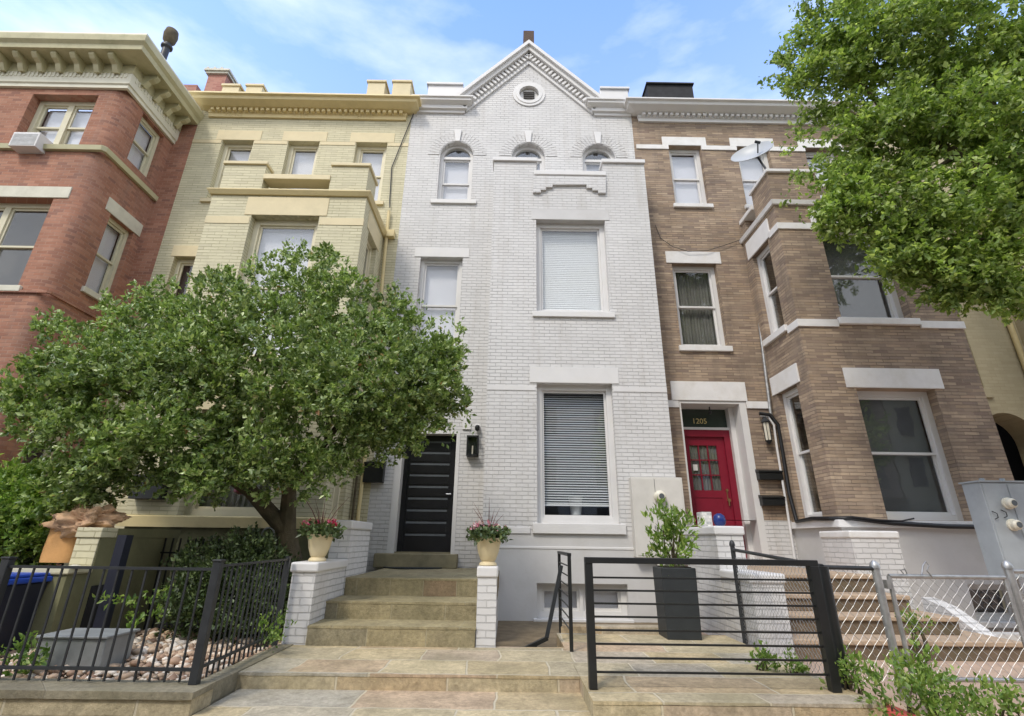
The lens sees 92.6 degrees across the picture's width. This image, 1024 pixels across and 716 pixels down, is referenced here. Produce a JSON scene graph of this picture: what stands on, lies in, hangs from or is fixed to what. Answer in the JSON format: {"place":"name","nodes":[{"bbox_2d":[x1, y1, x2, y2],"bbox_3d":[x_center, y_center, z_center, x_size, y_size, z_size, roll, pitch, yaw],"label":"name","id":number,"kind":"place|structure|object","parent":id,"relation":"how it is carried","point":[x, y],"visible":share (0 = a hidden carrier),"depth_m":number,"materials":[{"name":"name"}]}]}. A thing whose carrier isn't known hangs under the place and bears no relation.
{"place":"outdoors","nodes":[
{"label":"outdoors","id":0,"kind":"place"},
{"bbox_2d":[192,689,590,715],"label":"path","id":1,"kind":"structure","parent":0,"point":[274,702],"depth_m":3.62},
{"bbox_2d":[0,0,1023,134],"label":"sky","id":2,"kind":"structure","parent":0,"point":[721,47],"materials":[{"name":"blue"}]},
{"bbox_2d":[235,633,884,715],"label":"terrace paving","id":3,"kind":"structure","parent":0,"point":[560,668],"depth_m":3.97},
{"bbox_2d":[557,551,573,651],"bbox_3d":[0.592,2.674,5.510,0.040,0.910,1.100,1,-20,0],"label":"areaway railing","id":4,"kind":"object","parent":3,"relation":"on","point":[569,595],"visible":0.92,"depth_m":5.13,"materials":[{"name":"black metal"}]},
{"bbox_2d":[524,565,562,646],"bbox_3d":[0.350,2.729,5.321,0.583,0.878,0.135,12,-23,-27],"label":"handrail","id":5,"kind":"object","parent":4,"relation":"attached to","point":[536,643],"visible":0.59,"depth_m":5.31,"materials":[{"name":"black metal"}]},
{"bbox_2d":[653,565,701,639],"bbox_3d":[1.953,2.882,5.804,0.410,0.760,0.370,1,-20,0],"label":"tall planter","id":6,"kind":"object","parent":3,"relation":"on","point":[675,597],"visible":0.98,"depth_m":5.66,"materials":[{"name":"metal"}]},
{"bbox_2d":[641,496,704,566],"bbox_3d":[2.012,2.160,6.002,0.770,0.927,0.674,1,-20,0],"label":"potted laurel","id":7,"kind":"object","parent":6,"relation":"in","point":[669,529],"visible":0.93,"depth_m":6.01,"materials":[{"name":"green plant"}]},
{"bbox_2d":[584,557,842,692],"bbox_3d":[1.518,2.053,3.808,1.875,0.910,0.070,1,-20,0],"label":"fence","id":8,"kind":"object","parent":3,"relation":"on","point":[826,647],"depth_m":3.81,"materials":[{"name":"metal"}]},
{"bbox_2d":[745,640,784,671],"bbox_3d":[2.212,2.658,4.253,0.269,0.362,0.364,-17,-27,39],"label":"weed clump","id":9,"kind":"object","parent":3,"relation":"on","point":[763,654],"visible":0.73,"depth_m":4.25,"materials":[{"name":"green plant"}]},
{"bbox_2d":[776,642,812,672],"bbox_3d":[2.419,2.631,4.167,0.302,0.358,0.236,16,-25,-35],"label":"weed clump","id":10,"kind":"object","parent":3,"relation":"on","point":[801,667],"visible":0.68,"depth_m":4.16,"materials":[{"name":"green plant"}]},
{"bbox_2d":[496,621,657,646],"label":"ground","id":11,"kind":"structure","parent":0,"point":[517,633],"depth_m":6.89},
{"bbox_2d":[0,31,204,565],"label":"red house","id":12,"kind":"structure","parent":11,"relation":"on","point":[87,198],"depth_m":10.23,"materials":[{"name":"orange brick"}]},
{"bbox_2d":[8,132,52,153],"bbox_3d":[-9.663,-4.261,9.906,0.528,0.345,0.476,1,-20,0],"label":"air conditioner","id":13,"kind":"object","parent":12,"relation":"attached to","point":[26,142],"visible":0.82,"depth_m":9.71,"materials":[{"name":"metal"}]},
{"bbox_2d":[0,186,72,290],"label":"window","id":14,"kind":"structure","parent":12,"relation":"in","point":[10,209],"depth_m":9.50,"materials":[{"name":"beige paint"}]},
{"bbox_2d":[27,101,95,143],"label":"window","id":15,"kind":"structure","parent":12,"relation":"in","point":[60,127],"depth_m":10.48,"materials":[{"name":"beige paint"}]},
{"bbox_2d":[80,197,142,306],"bbox_3d":[-8.386,-2.147,10.133,0.320,2.120,0.980,1,-20,0],"label":"window","id":16,"kind":"structure","parent":12,"relation":"in","point":[94,280],"depth_m":10.26,"materials":[{"name":"beige paint"}]},
{"bbox_2d":[127,117,159,176],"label":"window","id":17,"kind":"structure","parent":12,"relation":"in","point":[137,151],"depth_m":11.20,"materials":[{"name":"beige paint"}]},
{"bbox_2d":[161,26,178,59],"bbox_3d":[-8.284,-7.444,11.733,0.300,1.238,0.300,1,-20,0],"label":"roof vent","id":18,"kind":"object","parent":12,"relation":"on","point":[170,36],"visible":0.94,"depth_m":11.73,"materials":[{"name":"grey metal"}]},
{"bbox_2d":[204,67,238,90],"bbox_3d":[-8.466,-6.158,13.781,0.718,4.242,1.100,1,-20,0],"label":"party wall chimney","id":19,"kind":"object","parent":12,"relation":"on","point":[217,78],"visible":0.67,"depth_m":13.98,"materials":[{"name":"brick"}]},
{"bbox_2d":[0,644,292,715],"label":"kerb stones","id":20,"kind":"object","parent":11,"relation":"on","point":[52,697],"visible":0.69,"depth_m":3.33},
{"bbox_2d":[0,556,225,684],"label":"iron fence","id":21,"kind":"object","parent":20,"relation":"on","point":[7,566],"visible":1,"depth_m":3.65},
{"bbox_2d":[201,556,290,677],"bbox_3d":[-2.341,2.248,4.373,0.041,0.840,1.472,2,-20,-2],"label":"iron fence","id":22,"kind":"object","parent":20,"relation":"on","point":[283,585],"visible":0.9,"depth_m":4.32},
{"bbox_2d":[250,607,296,652],"bbox_3d":[-2.271,2.580,4.642,0.359,0.435,0.322,-18,-27,41],"label":"fence weed","id":23,"kind":"object","parent":20,"relation":"on","point":[273,634],"visible":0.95,"depth_m":4.61,"materials":[{"name":"green plant"}]},
{"bbox_2d":[281,520,372,644],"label":"wing wall","id":24,"kind":"structure","parent":11,"relation":"on","point":[315,587],"depth_m":5.43,"materials":[{"name":"brick"}]},
{"bbox_2d":[296,499,347,561],"bbox_3d":[-2.182,1.953,5.628,0.531,0.713,0.580,1,-20,0],"label":"flower pot","id":25,"kind":"object","parent":24,"relation":"on","point":[321,536],"visible":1,"depth_m":5.49,"materials":[{"name":"ceramic"}]},
{"bbox_2d":[475,565,497,647],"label":"brick pillar","id":26,"kind":"structure","parent":11,"relation":"on","point":[487,576],"depth_m":5.13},
{"bbox_2d":[466,502,512,565],"bbox_3d":[-0.247,1.953,5.504,0.542,0.706,0.544,1,-20,0],"label":"flower pot","id":27,"kind":"object","parent":26,"relation":"on","point":[487,539],"visible":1,"depth_m":5.35,"materials":[{"name":"ceramic"}]},
{"bbox_2d":[624,82,1023,630],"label":"brown house","id":28,"kind":"structure","parent":11,"relation":"on","point":[881,409],"depth_m":9.36,"materials":[{"name":"beige brick"}]},
{"bbox_2d":[661,137,713,208],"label":"window","id":29,"kind":"structure","parent":28,"relation":"in","point":[687,177],"depth_m":12.00,"materials":[{"name":"white paint"}]},
{"bbox_2d":[665,251,732,351],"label":"window","id":30,"kind":"structure","parent":28,"relation":"in","point":[699,317],"depth_m":10.80,"materials":[{"name":"white glass"}]},
{"bbox_2d":[684,437,734,526],"bbox_3d":[3.847,2.707,9.541,0.864,2.346,0.115,1,-20,0],"label":"door","id":31,"kind":"structure","parent":28,"relation":"in","point":[710,491],"depth_m":9.69,"materials":[{"name":"paint"}]},
{"bbox_2d":[729,138,773,208],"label":"window","id":32,"kind":"structure","parent":28,"relation":"in","point":[751,170],"depth_m":12.07,"materials":[{"name":"white paint"}]},
{"bbox_2d":[731,140,773,168],"bbox_3d":[5.259,-4.292,10.650,0.855,1.112,0.312,-16,-26,38],"label":"satellite dish","id":33,"kind":"object","parent":28,"relation":"on","point":[756,149],"visible":0.98,"depth_m":10.80,"materials":[{"name":"white metal"}]},
{"bbox_2d":[758,324,772,422],"bbox_3d":[5.174,-0.725,10.298,0.208,4.240,0.064,2,-20,-4],"label":"drainpipe","id":34,"kind":"object","parent":28,"relation":"attached to","point":[766,381],"visible":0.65,"depth_m":9.86,"materials":[{"name":"metal"}]},
{"bbox_2d":[745,218,786,346],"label":"window","id":35,"kind":"structure","parent":28,"relation":"in","point":[761,235],"depth_m":10.17,"materials":[{"name":"white glass"}]},
{"bbox_2d":[761,417,771,443],"bbox_3d":[4.928,1.389,9.455,0.156,0.550,0.195,-10,-23,28],"label":"wall lantern","id":36,"kind":"object","parent":28,"relation":"attached to","point":[765,421],"depth_m":9.41,"materials":[{"name":"grey metal"}]},
{"bbox_2d":[755,469,783,480],"bbox_3d":[4.837,2.187,9.191,0.458,0.204,0.145,1,-20,0],"label":"mailbox","id":37,"kind":"object","parent":28,"relation":"attached to","point":[766,474],"visible":1,"depth_m":9.13,"materials":[{"name":"black metal"}]},
{"bbox_2d":[758,495,785,505],"bbox_3d":[4.800,2.624,9.027,0.427,0.198,0.145,1,-20,0],"label":"mailbox","id":38,"kind":"object","parent":28,"relation":"attached to","point":[771,500],"visible":1,"depth_m":8.97,"materials":[{"name":"black metal"}]},
{"bbox_2d":[760,415,795,558],"bbox_3d":[4.963,2.757,8.965,0.240,3.519,0.051,-3,-21,10],"label":"conduit","id":39,"kind":"object","parent":28,"relation":"attached to","point":[784,493],"visible":0.77,"depth_m":9.04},
{"bbox_2d":[769,363,821,517],"bbox_3d":[5.252,1.516,8.871,0.245,2.693,0.940,1,-20,0],"label":"window","id":40,"kind":"structure","parent":28,"relation":"in","point":[788,377],"depth_m":9.08,"materials":[{"name":"white glass"}]},
{"bbox_2d":[797,139,841,197],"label":"window","id":41,"kind":"structure","parent":28,"relation":"in","point":[808,154],"depth_m":12.09,"materials":[{"name":"white paint"}]},
{"bbox_2d":[808,209,921,325],"bbox_3d":[6.664,-1.729,9.432,1.589,2.525,0.400,1,-20,0],"label":"window","id":42,"kind":"structure","parent":28,"relation":"in","point":[861,301],"depth_m":9.46,"materials":[{"name":"grey glass"}]},
{"bbox_2d":[759,412,974,528],"bbox_3d":[6.108,1.970,8.010,3.342,2.796,1.218,-9,-22,24],"label":"power cable","id":43,"kind":"object","parent":28,"relation":"attached to","point":[895,523],"visible":0.85,"depth_m":7.74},
{"bbox_2d":[824,516,914,521],"bbox_3d":[5.598,2.496,7.589,1.271,0.074,0.304,-3,-21,11],"label":"loose cable","id":44,"kind":"object","parent":43,"relation":"on","point":[878,519],"visible":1,"depth_m":7.54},
{"bbox_2d":[842,368,963,520],"bbox_3d":[6.602,1.425,8.276,1.684,2.524,0.365,1,-20,0],"label":"window","id":45,"kind":"structure","parent":28,"relation":"in","point":[904,463],"depth_m":8.42,"materials":[{"name":"white glass"}]},
{"bbox_2d":[967,584,1016,627],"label":"basement window","id":46,"kind":"structure","parent":28,"relation":"in","point":[987,615],"depth_m":7.42,"materials":[{"name":"white glass"}]},
{"bbox_2d":[702,631,1023,715],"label":"front yard concrete","id":47,"kind":"object","parent":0,"point":[976,668],"depth_m":4.71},
{"bbox_2d":[683,526,794,658],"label":"wing wall","id":48,"kind":"structure","parent":47,"relation":"on","point":[712,542],"depth_m":6.10,"materials":[{"name":"white paint"}]},
{"bbox_2d":[697,512,712,526],"bbox_3d":[2.741,2.297,6.964,0.140,0.204,0.200,1,-20,0],"label":"patterned planter","id":49,"kind":"object","parent":48,"relation":"on","point":[707,516],"visible":0.69,"depth_m":6.89,"materials":[{"name":"ceramic"}]},
{"bbox_2d":[713,513,725,525],"bbox_3d":[2.912,2.276,6.867,0.170,0.180,0.170,1,-20,0],"label":"blue pot","id":50,"kind":"object","parent":48,"relation":"on","point":[719,519],"visible":0.89,"depth_m":6.81,"materials":[{"name":"blue ceramic"}]},
{"bbox_2d":[729,540,849,689],"bbox_3d":[2.601,2.411,4.779,0.090,1.185,1.877,0,-20,2],"label":"chain link fence","id":51,"kind":"object","parent":47,"relation":"on","point":[834,623],"visible":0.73,"depth_m":4.55,"materials":[{"name":"grey metal"}]},
{"bbox_2d":[818,643,872,694],"bbox_3d":[2.544,2.424,3.723,0.446,0.436,0.320,1,-20,0],"label":"weed clump","id":52,"kind":"object","parent":47,"relation":"on","point":[852,679],"visible":0.77,"depth_m":3.71,"materials":[{"name":"green plant"}]},
{"bbox_2d":[685,565,1023,661],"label":"brown steps","id":53,"kind":"structure","parent":47,"relation":"on","point":[949,643],"depth_m":5.64,"materials":[{"name":"stone"}]},
{"bbox_2d":[824,560,907,698],"bbox_3d":[2.860,2.235,4.067,0.679,1.025,0.080,3,-21,-7],"label":"chain link fence","id":54,"kind":"object","parent":47,"relation":"on","point":[873,567],"visible":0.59,"depth_m":4.14,"materials":[{"name":"metal"}]},
{"bbox_2d":[883,561,1023,682],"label":"chain link gate","id":55,"kind":"structure","parent":54,"relation":"attached to","point":[888,583],"depth_m":4.16,"materials":[{"name":"metal"}]},
{"bbox_2d":[819,531,914,609],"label":"wing wall","id":56,"kind":"structure","parent":47,"relation":"on","point":[862,548],"depth_m":6.87,"materials":[{"name":"brick"}]},
{"bbox_2d":[757,0,1023,327],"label":"street tree","id":57,"kind":"object","parent":47,"relation":"on","point":[955,106],"visible":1,"depth_m":6.66,"materials":[{"name":"green plant"}]},
{"bbox_2d":[886,703,915,715],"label":"red kerb","id":58,"kind":"structure","parent":47,"relation":"on","point":[888,707],"depth_m":3.32,"materials":[{"name":"paint"}]},
{"bbox_2d":[853,647,955,715],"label":"weed clump","id":59,"kind":"object","parent":47,"relation":"on","point":[877,675],"visible":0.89,"depth_m":3.35,"materials":[{"name":"green plant"}]},
{"bbox_2d":[894,603,935,663],"bbox_3d":[4.224,2.901,5.151,0.396,0.577,0.304,1,-20,0],"label":"weed clump","id":60,"kind":"object","parent":47,"relation":"on","point":[914,621],"visible":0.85,"depth_m":5.13,"materials":[{"name":"green plant"}]},
{"bbox_2d":[888,634,959,712],"bbox_3d":[3.084,2.354,3.649,0.375,0.529,0.451,12,-23,-28],"label":"weed clump","id":61,"kind":"object","parent":47,"relation":"on","point":[911,663],"visible":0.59,"depth_m":3.66,"materials":[{"name":"green plant"}]},
{"bbox_2d":[894,663,996,715],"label":"weed clump","id":62,"kind":"object","parent":47,"relation":"on","point":[954,705],"visible":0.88,"depth_m":3.23,"materials":[{"name":"green plant"}]},
{"bbox_2d":[921,597,997,636],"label":"sloping cheek wall","id":63,"kind":"structure","parent":47,"relation":"on","point":[950,610],"depth_m":6.18,"materials":[{"name":"white paint"}]},
{"bbox_2d":[953,671,1023,715],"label":"weed clump","id":64,"kind":"object","parent":47,"relation":"on","point":[1007,695],"visible":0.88,"depth_m":3.23,"materials":[{"name":"green plant"}]},
{"bbox_2d":[958,478,1023,601],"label":"meter cabinet","id":65,"kind":"object","parent":47,"relation":"on","point":[996,508],"visible":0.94,"depth_m":6.46,"materials":[{"name":"grey metal"}]},
{"bbox_2d":[993,632,1021,641],"bbox_3d":[7.416,3.580,6.215,3.000,0.120,0.200,1,-20,0],"label":"areaway edging","id":66,"kind":"object","parent":47,"relation":"on","point":[1015,636],"depth_m":6.13,"materials":[{"name":"white paint"}]},
{"bbox_2d":[1001,561,1023,628],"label":"chain link fence","id":67,"kind":"object","parent":47,"relation":"on","point":[1008,569],"visible":0.97,"depth_m":4.26,"materials":[{"name":"metal"}]},
{"bbox_2d":[874,125,1023,612],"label":"beige house","id":68,"kind":"structure","parent":0,"point":[996,359],"depth_m":10.14,"materials":[{"name":"paint"}]},
{"bbox_2d":[976,236,1023,370],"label":"drainpipe","id":69,"kind":"object","parent":68,"relation":"attached to","point":[1015,340],"visible":0.21,"depth_m":10.16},
{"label":"yard soil","id":70,"kind":"structure","parent":0,"visible":0},
{"bbox_2d":[0,572,52,651],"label":"wheelie bin","id":71,"kind":"object","parent":70,"relation":"on","point":[16,603],"visible":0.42,"depth_m":4.51,"materials":[{"name":"plastic"}]},
{"bbox_2d":[13,543,61,564],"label":"ivy clump","id":72,"kind":"object","parent":70,"relation":"on","point":[28,561],"visible":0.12,"depth_m":5.92,"materials":[{"name":"green plant"}]},
{"bbox_2d":[0,453,87,565],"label":"light shrub","id":73,"kind":"object","parent":70,"relation":"on","point":[20,530],"visible":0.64,"depth_m":5.52,"materials":[{"name":"green plant"}]},
{"bbox_2d":[12,527,180,648],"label":"garden wall","id":74,"kind":"structure","parent":70,"relation":"on","point":[94,546],"depth_m":5.21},
{"bbox_2d":[39,503,130,562],"bbox_3d":[-4.777,1.931,5.451,0.834,0.641,0.560,1,-20,0],"label":"paper leaf bag","id":75,"kind":"object","parent":74,"relation":"on","point":[59,545],"visible":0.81,"depth_m":5.33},
{"bbox_2d":[0,628,281,679],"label":"pebbles","id":76,"kind":"object","parent":70,"relation":"on","point":[162,655],"visible":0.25,"depth_m":4.27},
{"bbox_2d":[31,628,140,674],"bbox_3d":[-3.611,2.478,4.135,0.597,0.288,0.390,1,-20,0],"label":"metal trough","id":77,"kind":"object","parent":76,"relation":"on","point":[102,657],"visible":0.49,"depth_m":4.00,"materials":[{"name":"metal"}]},
{"bbox_2d":[92,584,173,628],"bbox_3d":[-3.687,2.447,4.720,0.671,0.542,0.608,11,-23,-24],"label":"pebble bed plant","id":78,"kind":"object","parent":76,"relation":"on","point":[129,599],"visible":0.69,"depth_m":4.73,"materials":[{"name":"green plant"}]},
{"bbox_2d":[63,619,268,679],"bbox_3d":[-3.824,3.095,5.285,2.900,0.050,3.660,1,-20,0],"label":"pebble bed","id":79,"kind":"object","parent":70,"relation":"on","point":[171,624],"depth_m":6.12,"materials":[{"name":"stone"}]},
{"bbox_2d":[0,630,49,675],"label":"kerb weed","id":80,"kind":"object","parent":79,"relation":"on","point":[25,656],"visible":0.56,"depth_m":3.78,"materials":[{"name":"green plant"}]},
{"bbox_2d":[61,535,257,628],"bbox_3d":[-4.427,2.535,5.405,2.630,1.089,1.299,-1,-21,5],"label":"iron fence","id":81,"kind":"object","parent":79,"relation":"on","point":[121,551],"visible":0.23,"depth_m":4.88,"materials":[{"name":"black metal"}]},
{"bbox_2d":[154,521,300,645],"bbox_3d":[-3.304,2.715,5.704,2.002,1.571,1.405,1,-20,0],"label":"hedge shrub","id":82,"kind":"object","parent":79,"relation":"on","point":[262,546],"visible":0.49,"depth_m":5.48,"materials":[{"name":"green plant"}]},
{"bbox_2d":[0,237,476,633],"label":"yard tree","id":83,"kind":"object","parent":70,"relation":"on","point":[121,361],"visible":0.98,"depth_m":5.99,"materials":[{"name":"green plant"}]},
{"bbox_2d":[63,79,421,616],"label":"yellow house","id":84,"kind":"structure","parent":70,"relation":"on","point":[265,170],"depth_m":10.15,"materials":[{"name":"paint"}]},
{"bbox_2d":[128,474,168,499],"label":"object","id":85,"kind":"object","parent":84,"relation":"attached to","point":[148,494],"visible":0.32,"depth_m":7.51,"materials":[{"name":"black metal"}]},
{"bbox_2d":[162,245,197,319],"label":"window","id":86,"kind":"structure","parent":84,"relation":"in","point":[178,250],"depth_m":10.83,"materials":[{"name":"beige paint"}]},
{"bbox_2d":[200,130,262,202],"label":"window","id":87,"kind":"structure","parent":84,"relation":"in","point":[222,134],"depth_m":11.99,"materials":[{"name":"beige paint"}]},
{"bbox_2d":[184,386,294,516],"bbox_3d":[-4.451,1.529,8.075,1.695,2.077,0.380,1,-20,0],"label":"window","id":88,"kind":"structure","parent":84,"relation":"in","point":[236,504],"depth_m":7.85,"materials":[{"name":"beige paint"}]},
{"bbox_2d":[213,197,329,364],"bbox_3d":[-4.409,-1.478,9.147,1.595,3.485,0.380,1,-20,0],"label":"window","id":89,"kind":"structure","parent":84,"relation":"in","point":[271,239],"depth_m":9.57,"materials":[{"name":"beige paint"}]},
{"bbox_2d":[281,131,327,188],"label":"window","id":90,"kind":"structure","parent":84,"relation":"in","point":[304,163],"depth_m":12.01,"materials":[{"name":"beige paint"}]},
{"bbox_2d":[330,422,352,518],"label":"window","id":91,"kind":"structure","parent":84,"relation":"in","point":[336,493],"depth_m":8.58,"materials":[{"name":"beige paint"}]},
{"bbox_2d":[351,446,360,519],"bbox_3d":[-2.879,2.268,9.060,0.044,2.900,0.042,1,-20,0],"label":"conduit","id":92,"kind":"object","parent":84,"relation":"attached to","point":[354,498],"visible":0.31,"depth_m":8.95,"materials":[{"name":"grey metal"}]},
{"bbox_2d":[353,211,380,381],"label":"window","id":93,"kind":"structure","parent":84,"relation":"in","point":[374,232],"depth_m":10.18,"materials":[{"name":"beige paint"}]},
{"bbox_2d":[350,132,394,205],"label":"window","id":94,"kind":"structure","parent":84,"relation":"in","point":[377,161],"depth_m":12.01,"materials":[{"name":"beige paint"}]},
{"bbox_2d":[356,210,395,520],"bbox_3d":[-2.781,0.139,9.872,0.222,7.460,0.135,1,-20,0],"label":"drainpipe","id":95,"kind":"object","parent":84,"relation":"attached to","point":[390,233],"visible":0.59,"depth_m":10.55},
{"bbox_2d":[389,114,413,207],"bbox_3d":[-2.675,-4.789,11.743,0.402,2.847,0.044,1,-20,0],"label":"wall cable","id":96,"kind":"object","parent":84,"relation":"attached to","point":[394,161],"depth_m":11.72,"materials":[{"name":"grey metal"}]},
{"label":"areaway floor","id":97,"kind":"structure","parent":0,"visible":0},
{"bbox_2d":[305,553,498,647],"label":"entrance steps","id":98,"kind":"structure","parent":97,"relation":"on","point":[386,607],"depth_m":5.53,"materials":[{"name":"beige stone"}]},
{"bbox_2d":[383,567,441,568],"bbox_3d":[-1.694,3.518,8.191,1.000,0.018,0.360,1,-20,0],"label":"doormat","id":99,"kind":"object","parent":98,"relation":"on","point":[413,567],"visible":0.98,"depth_m":8.14,"materials":[{"name":"rubber"}]},
{"bbox_2d":[366,31,684,622],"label":"white house","id":100,"kind":"structure","parent":97,"relation":"on","point":[524,247],"depth_m":9.71,"materials":[{"name":"brick"}]},
{"bbox_2d":[363,461,386,482],"bbox_3d":[-2.571,2.119,9.137,0.383,0.405,0.145,1,-20,0],"label":"mailbox","id":101,"kind":"object","parent":100,"relation":"attached to","point":[373,474],"visible":0.9,"depth_m":9.07,"materials":[{"name":"black metal"}]},
{"bbox_2d":[396,436,456,551],"bbox_3d":[-1.589,2.533,9.284,1.010,2.133,0.120,1,-20,0],"label":"door","id":102,"kind":"structure","parent":100,"relation":"in","point":[426,506],"depth_m":9.23,"materials":[{"name":"black wood"}]},
{"bbox_2d":[415,247,469,351],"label":"window","id":103,"kind":"structure","parent":100,"relation":"in","point":[439,287],"depth_m":10.84,"materials":[{"name":"white glass"}]},
{"bbox_2d":[430,146,476,204],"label":"window","id":104,"kind":"structure","parent":100,"relation":"in","point":[455,180],"depth_m":11.86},
{"bbox_2d":[466,435,478,456],"bbox_3d":[-0.749,1.678,9.313,0.222,0.386,0.160,1,-20,0],"label":"wall lantern","id":105,"kind":"object","parent":100,"relation":"attached to","point":[472,447],"depth_m":9.35,"materials":[{"name":"black metal"}]},
{"bbox_2d":[512,147,544,169],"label":"window","id":106,"kind":"structure","parent":100,"relation":"in","point":[541,161],"depth_m":12.06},
{"bbox_2d":[531,209,614,317],"bbox_3d":[1.243,-1.968,10.289,1.678,2.584,0.346,1,-20,0],"label":"window","id":107,"kind":"structure","parent":100,"relation":"in","point":[597,306],"depth_m":10.43,"materials":[{"name":"white glass"}]},
{"bbox_2d":[530,367,626,534],"bbox_3d":[1.163,1.629,8.951,1.688,3.000,0.350,1,-20,0],"label":"window","id":108,"kind":"structure","parent":100,"relation":"in","point":[546,524],"depth_m":9.02,"materials":[{"name":"white glass"}]},
{"bbox_2d":[533,583,633,622],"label":"basement window","id":109,"kind":"structure","parent":100,"relation":"in","point":[545,591],"depth_m":8.14,"materials":[{"name":"white glass"}]},
{"bbox_2d":[582,148,613,170],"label":"window","id":110,"kind":"structure","parent":100,"relation":"in","point":[595,150],"depth_m":12.06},
{"bbox_2d":[629,477,686,565],"bbox_3d":[2.492,3.009,8.156,0.885,1.996,0.300,1,-20,0],"label":"meter cabinet","id":111,"kind":"object","parent":100,"relation":"attached to","point":[645,492],"visible":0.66,"depth_m":8.33,"materials":[{"name":"beige metal"}]},
{"bbox_2d":[561,624,658,633],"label":"areaway kerb","id":112,"kind":"structure","parent":97,"relation":"on","point":[579,628],"depth_m":5.85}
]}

